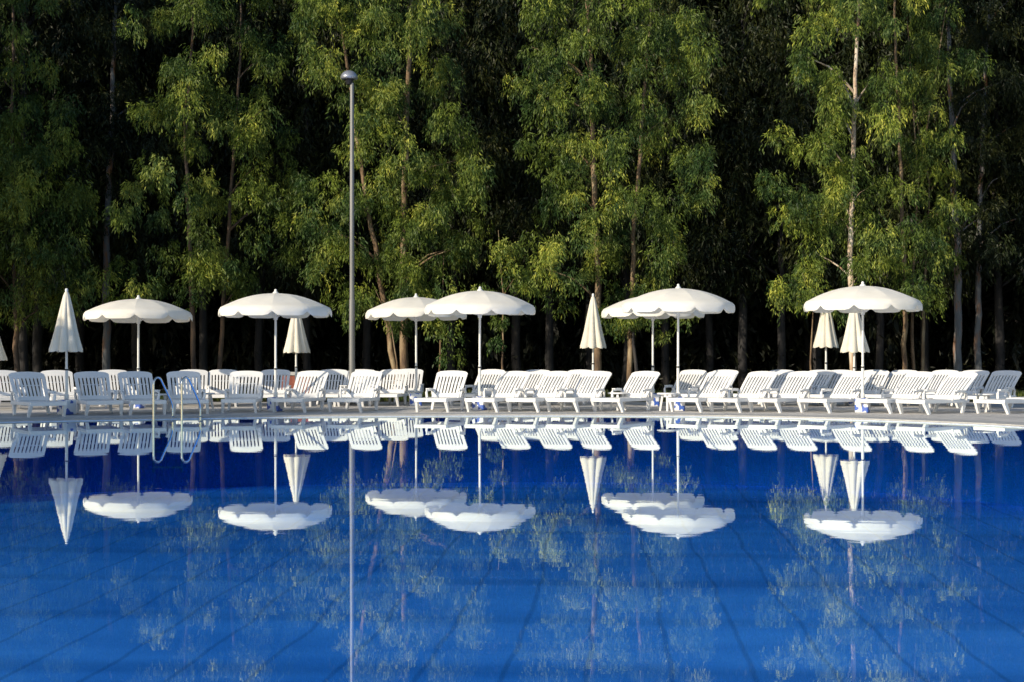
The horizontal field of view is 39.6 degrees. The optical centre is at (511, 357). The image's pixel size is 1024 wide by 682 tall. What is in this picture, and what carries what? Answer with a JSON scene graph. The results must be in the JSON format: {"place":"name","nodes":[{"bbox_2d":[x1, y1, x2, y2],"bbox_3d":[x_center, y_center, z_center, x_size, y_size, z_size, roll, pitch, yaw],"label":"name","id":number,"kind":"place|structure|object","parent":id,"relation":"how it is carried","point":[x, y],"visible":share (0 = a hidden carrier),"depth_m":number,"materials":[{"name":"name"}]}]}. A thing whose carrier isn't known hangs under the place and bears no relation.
{"place":"outdoors","nodes":[
{"label":"outdoors","id":0,"kind":"place"},
{"bbox_2d":[0,416,1023,681],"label":"water","id":1,"kind":"structure","parent":0,"point":[528,548],"depth_m":8.83,"materials":[{"name":"blue liquid"}]},
{"bbox_2d":[0,402,1023,421],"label":"pool deck","id":2,"kind":"structure","parent":0,"point":[997,413],"depth_m":31.50,"materials":[{"name":"grey concrete"}]},
{"bbox_2d":[8,372,66,416],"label":"sun lounger","id":3,"kind":"object","parent":2,"relation":"on","point":[31,400],"visible":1,"depth_m":29.07,"materials":[{"name":"white plastic"}]},
{"bbox_2d":[40,370,83,409],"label":"sun lounger","id":4,"kind":"object","parent":2,"relation":"on","point":[53,374],"visible":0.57,"depth_m":32.96,"materials":[{"name":"white plastic"}]},
{"bbox_2d":[57,394,75,414],"bbox_3d":[-9.144,0.970,29.200,0.290,0.420,0.290,0,0,26],"label":"parasol base","id":5,"kind":"object","parent":2,"relation":"on","point":[71,407],"visible":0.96,"depth_m":29.12,"materials":[{"name":"white paint"}]},
{"bbox_2d":[49,288,82,393],"bbox_3d":[-9.128,-0.135,29.192,0.678,2.568,0.676,0,0,27],"label":"closed parasol","id":6,"kind":"object","parent":5,"relation":"in","point":[66,338],"visible":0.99,"depth_m":29.05,"materials":[{"name":"beige fabric"}]},
{"bbox_2d":[74,371,122,415],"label":"sun lounger","id":7,"kind":"object","parent":2,"relation":"on","point":[87,400],"visible":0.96,"depth_m":29.85,"materials":[{"name":"white plastic"}]},
{"bbox_2d":[129,390,144,408],"bbox_3d":[-8.638,0.970,32.800,0.290,0.420,0.290,0,0,10],"label":"parasol base","id":8,"kind":"object","parent":2,"relation":"on","point":[138,406],"visible":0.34,"depth_m":32.67,"materials":[{"name":"white paint"}]},
{"bbox_2d":[83,295,192,394],"bbox_3d":[-8.621,-0.144,32.824,2.449,2.584,2.469,0,-1,-11],"label":"open parasol","id":9,"kind":"object","parent":8,"relation":"in","point":[137,310],"visible":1,"depth_m":32.13,"materials":[{"name":"beige fabric"}]},
{"bbox_2d":[117,371,166,414],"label":"sun lounger","id":10,"kind":"object","parent":2,"relation":"on","point":[133,399],"visible":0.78,"depth_m":30.16,"materials":[{"name":"white plastic"}]},
{"bbox_2d":[166,371,208,413],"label":"sun lounger","id":11,"kind":"object","parent":2,"relation":"on","point":[188,398],"visible":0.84,"depth_m":30.66,"materials":[{"name":"white plastic"}]},
{"bbox_2d":[221,371,263,412],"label":"sun lounger","id":12,"kind":"object","parent":2,"relation":"on","point":[251,397],"visible":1,"depth_m":31.12,"materials":[{"name":"white plastic"}]},
{"bbox_2d":[267,392,283,411],"bbox_3d":[-5.151,0.970,31.000,0.290,0.420,0.290,0,0,20],"label":"parasol base","id":13,"kind":"object","parent":2,"relation":"on","point":[279,406],"visible":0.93,"depth_m":30.90,"materials":[{"name":"white paint"}]},
{"bbox_2d":[218,289,331,391],"bbox_3d":[-5.151,-0.169,31.000,2.449,2.637,2.469,0,0,-6],"label":"open parasol","id":14,"kind":"object","parent":13,"relation":"in","point":[275,303],"visible":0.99,"depth_m":30.25,"materials":[{"name":"beige fabric"}]},
{"bbox_2d":[271,371,328,412],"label":"sun lounger","id":15,"kind":"object","parent":2,"relation":"on","point":[301,397],"visible":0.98,"depth_m":31.51,"materials":[{"name":"white plastic"}]},
{"bbox_2d":[340,70,357,404],"bbox_3d":[-4.004,-2.938,35.000,0.435,8.236,0.430,0,0,0],"label":"lamp post","id":16,"kind":"object","parent":2,"relation":"on","point":[349,77],"visible":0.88,"depth_m":34.95,"materials":[{"name":"grey metal"}]},
{"bbox_2d":[327,371,381,411],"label":"sun lounger","id":17,"kind":"object","parent":2,"relation":"on","point":[358,397],"visible":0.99,"depth_m":31.61,"materials":[{"name":"white plastic"}]},
{"bbox_2d":[368,369,408,405],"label":"sun lounger","id":18,"kind":"object","parent":2,"relation":"on","point":[392,392],"visible":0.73,"depth_m":35.35,"materials":[{"name":"white plastic"}]},
{"bbox_2d":[409,389,421,405],"bbox_3d":[-2.339,0.970,34.500,0.290,0.420,0.290,0,0,-9],"label":"parasol base","id":19,"kind":"object","parent":2,"relation":"on","point":[415,394],"visible":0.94,"depth_m":34.36,"materials":[{"name":"white paint"}]},
{"bbox_2d":[365,293,466,392],"bbox_3d":[-2.325,-0.200,34.521,2.436,2.705,2.457,0,-1,-14],"label":"open parasol","id":20,"kind":"object","parent":19,"relation":"in","point":[410,308],"visible":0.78,"depth_m":33.86,"materials":[{"name":"beige fabric"}]},
{"bbox_2d":[414,370,467,411],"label":"sun lounger","id":21,"kind":"object","parent":2,"relation":"on","point":[444,397],"visible":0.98,"depth_m":31.72,"materials":[{"name":"white plastic"}]},
{"bbox_2d":[472,391,488,409],"bbox_3d":[-0.704,0.970,31.700,0.290,0.420,0.290,0,0,25],"label":"parasol base","id":22,"kind":"object","parent":2,"relation":"on","point":[480,405],"visible":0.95,"depth_m":31.59,"materials":[{"name":"white paint"}]},
{"bbox_2d":[424,286,535,395],"bbox_3d":[-0.718,-0.212,31.674,2.449,2.732,2.469,0,1,-13],"label":"open parasol","id":23,"kind":"object","parent":22,"relation":"in","point":[479,302],"visible":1,"depth_m":30.85,"materials":[{"name":"beige fabric"}]},
{"bbox_2d":[465,371,530,411],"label":"sun lounger","id":24,"kind":"object","parent":2,"relation":"on","point":[496,397],"visible":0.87,"depth_m":31.68,"materials":[{"name":"white plastic"}]},
{"bbox_2d":[0,413,1023,425],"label":"pool coping","id":25,"kind":"object","parent":2,"relation":"on","point":[633,414],"visible":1,"depth_m":28.33,"materials":[{"name":"stone"}]},
{"bbox_2d":[506,371,572,411],"bbox_3d":[0.622,0.752,31.315,0.830,0.885,1.905,0,0,28],"label":"sun lounger","id":26,"kind":"object","parent":2,"relation":"on","point":[537,397],"visible":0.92,"depth_m":31.68,"materials":[{"name":"white plastic"}]},
{"bbox_2d":[545,371,611,411],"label":"sun lounger","id":27,"kind":"object","parent":2,"relation":"on","point":[577,397],"visible":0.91,"depth_m":31.67,"materials":[{"name":"white plastic"}]},
{"bbox_2d":[591,371,659,411],"bbox_3d":[2.517,0.752,31.262,0.830,0.885,1.905,0,0,34],"label":"sun lounger","id":28,"kind":"object","parent":2,"relation":"on","point":[642,395],"visible":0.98,"depth_m":31.55,"materials":[{"name":"white plastic"}]},
{"bbox_2d":[646,389,658,405],"bbox_3d":[3.385,0.970,34.200,0.290,0.420,0.290,0,0,-2],"label":"parasol base","id":29,"kind":"object","parent":2,"relation":"on","point":[655,402],"visible":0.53,"depth_m":34.06,"materials":[{"name":"white paint"}]},
{"bbox_2d":[601,297,704,388],"bbox_3d":[3.385,-0.213,34.200,2.449,2.733,2.469,0,0,-8],"label":"open parasol","id":30,"kind":"object","parent":29,"relation":"in","point":[613,310],"visible":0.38,"depth_m":33.89,"materials":[{"name":"beige fabric"}]},
{"bbox_2d":[672,392,684,410],"bbox_3d":[3.655,0.970,31.250,0.290,0.420,0.290,0,0,8],"label":"parasol base","id":31,"kind":"object","parent":2,"relation":"on","point":[679,406],"visible":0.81,"depth_m":31.11,"materials":[{"name":"white paint"}]},
{"bbox_2d":[622,284,734,391],"bbox_3d":[3.648,-0.229,31.237,2.449,2.767,2.469,0,1,-10],"label":"open parasol","id":32,"kind":"object","parent":31,"relation":"in","point":[678,300],"visible":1,"depth_m":30.43,"materials":[{"name":"beige fabric"}]},
{"bbox_2d":[659,370,706,396],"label":"sun lounger","id":33,"kind":"object","parent":2,"relation":"on","point":[696,373],"visible":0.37,"depth_m":35.43,"materials":[{"name":"white plastic"}]},
{"bbox_2d":[668,371,736,411],"bbox_3d":[4.208,0.752,31.274,0.830,0.885,1.905,0,0,35],"label":"sun lounger","id":34,"kind":"object","parent":2,"relation":"on","point":[702,395],"visible":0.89,"depth_m":31.60,"materials":[{"name":"white plastic"}]},
{"bbox_2d":[708,371,777,412],"bbox_3d":[5.063,0.752,31.097,0.830,0.885,1.905,0,0,38],"label":"sun lounger","id":35,"kind":"object","parent":2,"relation":"on","point":[740,398],"visible":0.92,"depth_m":31.42,"materials":[{"name":"white plastic"}]},
{"bbox_2d":[748,371,817,412],"bbox_3d":[5.919,0.752,31.014,0.830,0.885,1.905,0,0,40],"label":"sun lounger","id":36,"kind":"object","parent":2,"relation":"on","point":[786,395],"visible":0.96,"depth_m":31.32,"materials":[{"name":"white plastic"}]},
{"bbox_2d":[797,371,871,412],"bbox_3d":[7.002,0.752,30.769,0.830,0.885,1.905,0,0,45],"label":"sun lounger","id":37,"kind":"object","parent":2,"relation":"on","point":[840,396],"visible":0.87,"depth_m":31.05,"materials":[{"name":"white plastic"}]},
{"bbox_2d":[847,392,854,405],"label":"parasol base","id":38,"kind":"object","parent":2,"relation":"on","point":[850,403],"visible":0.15,"depth_m":34.36,"materials":[{"name":"white paint"}]},
{"bbox_2d":[840,313,869,385],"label":"closed parasol","id":39,"kind":"object","parent":38,"relation":"in","point":[852,341],"visible":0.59,"depth_m":34.34,"materials":[{"name":"beige fabric"}]},
{"bbox_2d":[855,393,870,412],"bbox_3d":[7.471,0.970,30.300,0.290,0.420,0.290,0,0,25],"label":"parasol base","id":40,"kind":"object","parent":2,"relation":"on","point":[866,407],"visible":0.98,"depth_m":30.19,"materials":[{"name":"white paint"}]},
{"bbox_2d":[804,281,922,392],"bbox_3d":[7.471,-0.231,30.300,2.449,2.773,2.469,0,0,-14],"label":"open parasol","id":41,"kind":"object","parent":40,"relation":"in","point":[862,298],"visible":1,"depth_m":29.54,"materials":[{"name":"beige fabric"}]},
{"bbox_2d":[858,371,934,413],"bbox_3d":[8.258,0.752,30.504,1.905,0.885,0.830,0,0,-42],"label":"sun lounger","id":42,"kind":"object","parent":2,"relation":"on","point":[920,376],"visible":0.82,"depth_m":30.79,"materials":[{"name":"white plastic"}]},
{"bbox_2d":[896,372,977,414],"bbox_3d":[8.970,0.752,29.962,1.905,0.885,0.830,0,0,-37],"label":"sun lounger","id":43,"kind":"object","parent":2,"relation":"on","point":[949,391],"visible":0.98,"depth_m":30.14,"materials":[{"name":"white plastic"}]},
{"bbox_2d":[958,370,1021,408],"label":"sun lounger","id":44,"kind":"object","parent":2,"relation":"on","point":[1007,373],"visible":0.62,"depth_m":33.33,"materials":[{"name":"white plastic"}]},
{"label":"parasol base","id":45,"kind":"object","parent":2,"relation":"on","visible":0},
{"bbox_2d":[283,318,309,380],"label":"closed parasol","id":46,"kind":"object","parent":45,"relation":"in","point":[296,341],"visible":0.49,"depth_m":36.35,"materials":[{"name":"beige fabric"}]},
{"bbox_2d":[1,369,1023,401],"bbox_3d":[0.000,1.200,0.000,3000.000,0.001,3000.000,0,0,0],"label":"ground","id":47,"kind":"structure","parent":0,"point":[156,385],"depth_m":56.36,"materials":[{"name":"soil"}]},
{"bbox_2d":[0,0,101,386],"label":"eucalyptus tree","id":48,"kind":"object","parent":47,"relation":"on","point":[17,165],"visible":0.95,"depth_m":40.16,"materials":[{"name":"green plant"}]},
{"bbox_2d":[0,10,113,383],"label":"woodland tree","id":49,"kind":"object","parent":47,"relation":"on","point":[91,329],"visible":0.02,"depth_m":49.59,"materials":[{"name":"green plant"}]},
{"bbox_2d":[0,0,152,391],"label":"woodland tree","id":50,"kind":"object","parent":47,"relation":"on","point":[37,365],"visible":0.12,"depth_m":44.73,"materials":[{"name":"green plant"}]},
{"bbox_2d":[0,0,159,392],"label":"woodland tree","id":51,"kind":"object","parent":47,"relation":"on","point":[27,19],"visible":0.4,"depth_m":42.38,"materials":[{"name":"green plant"}]},
{"bbox_2d":[0,0,185,390],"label":"woodland tree","id":52,"kind":"object","parent":47,"relation":"on","point":[79,360],"visible":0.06,"depth_m":47.06,"materials":[{"name":"green plant"}]},
{"bbox_2d":[0,0,198,389],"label":"woodland tree","id":53,"kind":"object","parent":47,"relation":"on","point":[94,342],"visible":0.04,"depth_m":50.17,"materials":[{"name":"green plant"}]},
{"bbox_2d":[54,0,173,390],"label":"eucalyptus tree","id":54,"kind":"object","parent":47,"relation":"on","point":[107,145],"visible":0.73,"depth_m":43.16,"materials":[{"name":"green plant"}]},
{"bbox_2d":[28,0,251,390],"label":"woodland tree","id":55,"kind":"object","parent":47,"relation":"on","point":[127,247],"visible":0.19,"depth_m":45.43,"materials":[{"name":"green plant"}]},
{"bbox_2d":[83,0,245,389],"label":"eucalyptus tree","id":56,"kind":"object","parent":47,"relation":"on","point":[196,12],"visible":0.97,"depth_m":39.94,"materials":[{"name":"green plant"}]},
{"bbox_2d":[49,3,285,389],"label":"woodland tree","id":57,"kind":"object","parent":47,"relation":"on","point":[162,362],"visible":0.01,"depth_m":49.82,"materials":[{"name":"green plant"}]},
{"bbox_2d":[95,0,315,385],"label":"woodland tree","id":58,"kind":"object","parent":47,"relation":"on","point":[209,37],"visible":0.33,"depth_m":44.93,"materials":[{"name":"green plant"}]},
{"bbox_2d":[111,0,387,389],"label":"woodland tree","id":59,"kind":"object","parent":47,"relation":"on","point":[240,333],"visible":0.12,"depth_m":48.29,"materials":[{"name":"green plant"}]},
{"bbox_2d":[172,0,345,388],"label":"woodland tree","id":60,"kind":"object","parent":47,"relation":"on","point":[258,345],"visible":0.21,"depth_m":45.67,"materials":[{"name":"green plant"}]},
{"bbox_2d":[186,0,341,389],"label":"eucalyptus tree","id":61,"kind":"object","parent":47,"relation":"on","point":[257,137],"visible":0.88,"depth_m":41.20,"materials":[{"name":"green plant"}]},
{"bbox_2d":[196,0,419,370],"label":"woodland tree","id":62,"kind":"object","parent":47,"relation":"on","point":[306,358],"visible":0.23,"depth_m":45.70,"materials":[{"name":"green plant"}]},
{"bbox_2d":[195,0,439,387],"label":"woodland tree","id":63,"kind":"object","parent":47,"relation":"on","point":[359,331],"visible":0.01,"depth_m":49.21,"materials":[{"name":"green plant"}]},
{"bbox_2d":[337,290,398,376],"bbox_3d":[-4.085,-0.287,39.254,1.236,3.179,1.669,0,0,39],"label":"young tree","id":64,"kind":"object","parent":47,"relation":"on","point":[365,303],"visible":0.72,"depth_m":38.92,"materials":[{"name":"green plant"}]},
{"bbox_2d":[271,0,470,369],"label":"woodland tree","id":65,"kind":"object","parent":47,"relation":"on","point":[366,349],"visible":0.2,"depth_m":45.87,"materials":[{"name":"green plant"}]},
{"bbox_2d":[286,0,496,384],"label":"eucalyptus tree","id":66,"kind":"object","parent":47,"relation":"on","point":[408,280],"visible":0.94,"depth_m":40.26,"materials":[{"name":"green plant"}]},
{"bbox_2d":[290,0,543,387],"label":"woodland tree","id":67,"kind":"object","parent":47,"relation":"on","point":[332,341],"visible":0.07,"depth_m":50.55,"materials":[{"name":"green plant"}]},
{"bbox_2d":[418,256,471,387],"bbox_3d":[-1.762,-0.795,40.044,1.791,4.192,1.223,0,0,-30],"label":"young tree","id":68,"kind":"object","parent":47,"relation":"on","point":[440,357],"visible":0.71,"depth_m":39.98,"materials":[{"name":"green plant"}]},
{"bbox_2d":[361,0,544,390],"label":"woodland tree","id":69,"kind":"object","parent":47,"relation":"on","point":[414,197],"visible":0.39,"depth_m":45.33,"materials":[{"name":"green plant"}]},
{"bbox_2d":[357,0,585,387],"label":"woodland tree","id":70,"kind":"object","parent":47,"relation":"on","point":[485,336],"visible":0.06,"depth_m":48.31,"materials":[{"name":"green plant"}]},
{"bbox_2d":[471,230,538,391],"bbox_3d":[-0.334,-1.137,39.584,1.926,4.878,1.379,0,0,-25],"label":"young tree","id":71,"kind":"object","parent":47,"relation":"on","point":[505,250],"visible":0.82,"depth_m":39.57,"materials":[{"name":"green plant"}]},
{"bbox_2d":[398,0,614,387],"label":"woodland tree","id":72,"kind":"object","parent":47,"relation":"on","point":[515,341],"visible":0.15,"depth_m":46.06,"materials":[{"name":"green plant"}]},
{"bbox_2d":[0,343,1023,393],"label":"undergrowth","id":73,"kind":"object","parent":47,"relation":"on","point":[473,383],"visible":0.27,"depth_m":48.08,"materials":[{"name":"green plant"}]},
{"bbox_2d":[8,353,1015,383],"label":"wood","id":74,"kind":"object","parent":47,"relation":"on","point":[938,367],"depth_m":64.55,"materials":[{"name":"green plant"}]},
{"bbox_2d":[442,0,656,392],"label":"woodland tree","id":75,"kind":"object","parent":47,"relation":"on","point":[549,329],"visible":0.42,"depth_m":44.77,"materials":[{"name":"green plant"}]},
{"bbox_2d":[431,5,681,389],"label":"woodland tree","id":76,"kind":"object","parent":47,"relation":"on","point":[532,325],"visible":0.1,"depth_m":48.78,"materials":[{"name":"green plant"}]},
{"bbox_2d":[494,0,676,389],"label":"woodland tree","id":77,"kind":"object","parent":47,"relation":"on","point":[588,357],"visible":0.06,"depth_m":46.66,"materials":[{"name":"green plant"}]},
{"bbox_2d":[499,0,727,391],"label":"eucalyptus tree","id":78,"kind":"object","parent":47,"relation":"on","point":[594,97],"visible":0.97,"depth_m":39.76,"materials":[{"name":"green plant"}]},
{"bbox_2d":[519,0,740,391],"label":"woodland tree","id":79,"kind":"object","parent":47,"relation":"on","point":[625,277],"visible":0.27,"depth_m":44.98,"materials":[{"name":"green plant"}]},
{"bbox_2d":[602,273,699,392],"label":"young tree","id":80,"kind":"object","parent":47,"relation":"on","point":[633,326],"visible":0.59,"depth_m":40.35,"materials":[{"name":"green plant"}]},
{"bbox_2d":[568,0,770,388],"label":"woodland tree","id":81,"kind":"object","parent":47,"relation":"on","point":[718,333],"visible":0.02,"depth_m":49.48,"materials":[{"name":"green plant"}]},
{"bbox_2d":[567,0,772,392],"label":"woodland tree","id":82,"kind":"object","parent":47,"relation":"on","point":[665,370],"visible":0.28,"depth_m":45.52,"materials":[{"name":"green plant"}]},
{"bbox_2d":[633,0,793,385],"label":"woodland tree","id":83,"kind":"object","parent":47,"relation":"on","point":[709,323],"visible":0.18,"depth_m":46.78,"materials":[{"name":"green plant"}]},
{"bbox_2d":[623,0,846,391],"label":"woodland tree","id":84,"kind":"object","parent":47,"relation":"on","point":[742,341],"visible":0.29,"depth_m":45.62,"materials":[{"name":"green plant"}]},
{"bbox_2d":[614,4,887,387],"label":"woodland tree","id":85,"kind":"object","parent":47,"relation":"on","point":[696,339],"visible":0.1,"depth_m":49.36,"materials":[{"name":"green plant"}]},
{"bbox_2d":[686,0,884,386],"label":"woodland tree","id":86,"kind":"object","parent":47,"relation":"on","point":[800,103],"visible":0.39,"depth_m":45.34,"materials":[{"name":"green plant"}]},
{"bbox_2d":[766,273,820,388],"bbox_3d":[7.828,-0.527,39.499,1.665,3.654,1.232,0,0,0],"label":"young tree","id":87,"kind":"object","parent":47,"relation":"on","point":[779,289],"visible":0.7,"depth_m":39.42,"materials":[{"name":"green plant"}]},
{"bbox_2d":[688,1,943,382],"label":"woodland tree","id":88,"kind":"object","parent":47,"relation":"on","point":[892,345],"visible":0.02,"depth_m":47.81,"materials":[{"name":"green plant"}]},
{"bbox_2d":[732,0,929,385],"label":"woodland tree","id":89,"kind":"object","parent":47,"relation":"on","point":[817,350],"visible":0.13,"depth_m":46.27,"materials":[{"name":"green plant"}]},
{"bbox_2d":[749,0,959,390],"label":"eucalyptus tree","id":90,"kind":"object","parent":47,"relation":"on","point":[839,194],"visible":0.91,"depth_m":39.28,"materials":[{"name":"green plant"}]},
{"bbox_2d":[753,26,991,385],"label":"woodland tree","id":91,"kind":"object","parent":47,"relation":"on","point":[942,337],"visible":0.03,"depth_m":50.27,"materials":[{"name":"green plant"}]},
{"bbox_2d":[796,0,976,390],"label":"woodland tree","id":92,"kind":"object","parent":47,"relation":"on","point":[890,210],"visible":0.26,"depth_m":45.35,"materials":[{"name":"green plant"}]},
{"bbox_2d":[813,0,1023,387],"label":"woodland tree","id":93,"kind":"object","parent":47,"relation":"on","point":[926,313],"visible":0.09,"depth_m":46.49,"materials":[{"name":"green plant"}]},
{"bbox_2d":[846,0,996,385],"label":"eucalyptus tree","id":94,"kind":"object","parent":47,"relation":"on","point":[923,149],"visible":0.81,"depth_m":41.51,"materials":[{"name":"green plant"}]},
{"bbox_2d":[836,0,1023,388],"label":"woodland tree","id":95,"kind":"object","parent":47,"relation":"on","point":[1014,320],"visible":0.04,"depth_m":48.14,"materials":[{"name":"green plant"}]},
{"bbox_2d":[903,0,1023,389],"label":"woodland tree","id":96,"kind":"object","parent":47,"relation":"on","point":[999,329],"visible":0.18,"depth_m":46.05,"materials":[{"name":"green plant"}]},
{"bbox_2d":[925,0,1023,382],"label":"eucalyptus tree","id":97,"kind":"object","parent":47,"relation":"on","point":[1004,81],"visible":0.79,"depth_m":43.43,"materials":[{"name":"green plant"}]},
{"bbox_2d":[926,0,1023,294],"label":"woodland tree","id":98,"kind":"object","parent":47,"relation":"on","point":[970,262],"visible":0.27,"depth_m":45.01,"materials":[{"name":"green plant"}]},
{"bbox_2d":[939,8,1023,382],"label":"woodland tree","id":99,"kind":"object","parent":47,"relation":"on","point":[987,338],"visible":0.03,"depth_m":51.62,"materials":[{"name":"green plant"}]},
{"bbox_2d":[966,0,1023,391],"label":"eucalyptus tree","id":100,"kind":"object","parent":47,"relation":"on","point":[978,305],"visible":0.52,"depth_m":45.09,"materials":[{"name":"green plant"}]},
{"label":"parasol base","id":101,"kind":"object","parent":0,"visible":0},
{"bbox_2d":[580,293,605,385],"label":"closed parasol","id":102,"kind":"object","parent":101,"relation":"in","point":[593,337],"visible":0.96,"depth_m":37.35,"materials":[{"name":"beige fabric"}]},
{"label":"pool floor","id":103,"kind":"structure","parent":0,"visible":0},
{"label":"pool wall","id":104,"kind":"structure","parent":103,"relation":"on","visible":0},
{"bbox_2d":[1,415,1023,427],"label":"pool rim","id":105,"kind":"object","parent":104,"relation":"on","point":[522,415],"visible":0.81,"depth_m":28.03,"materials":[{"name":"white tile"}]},
{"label":"parasol base","id":106,"kind":"object","parent":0,"visible":0},
{"bbox_2d":[813,312,838,369],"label":"closed parasol","id":107,"kind":"object","parent":106,"relation":"in","point":[825,337],"visible":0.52,"depth_m":38.33,"materials":[{"name":"beige fabric"}]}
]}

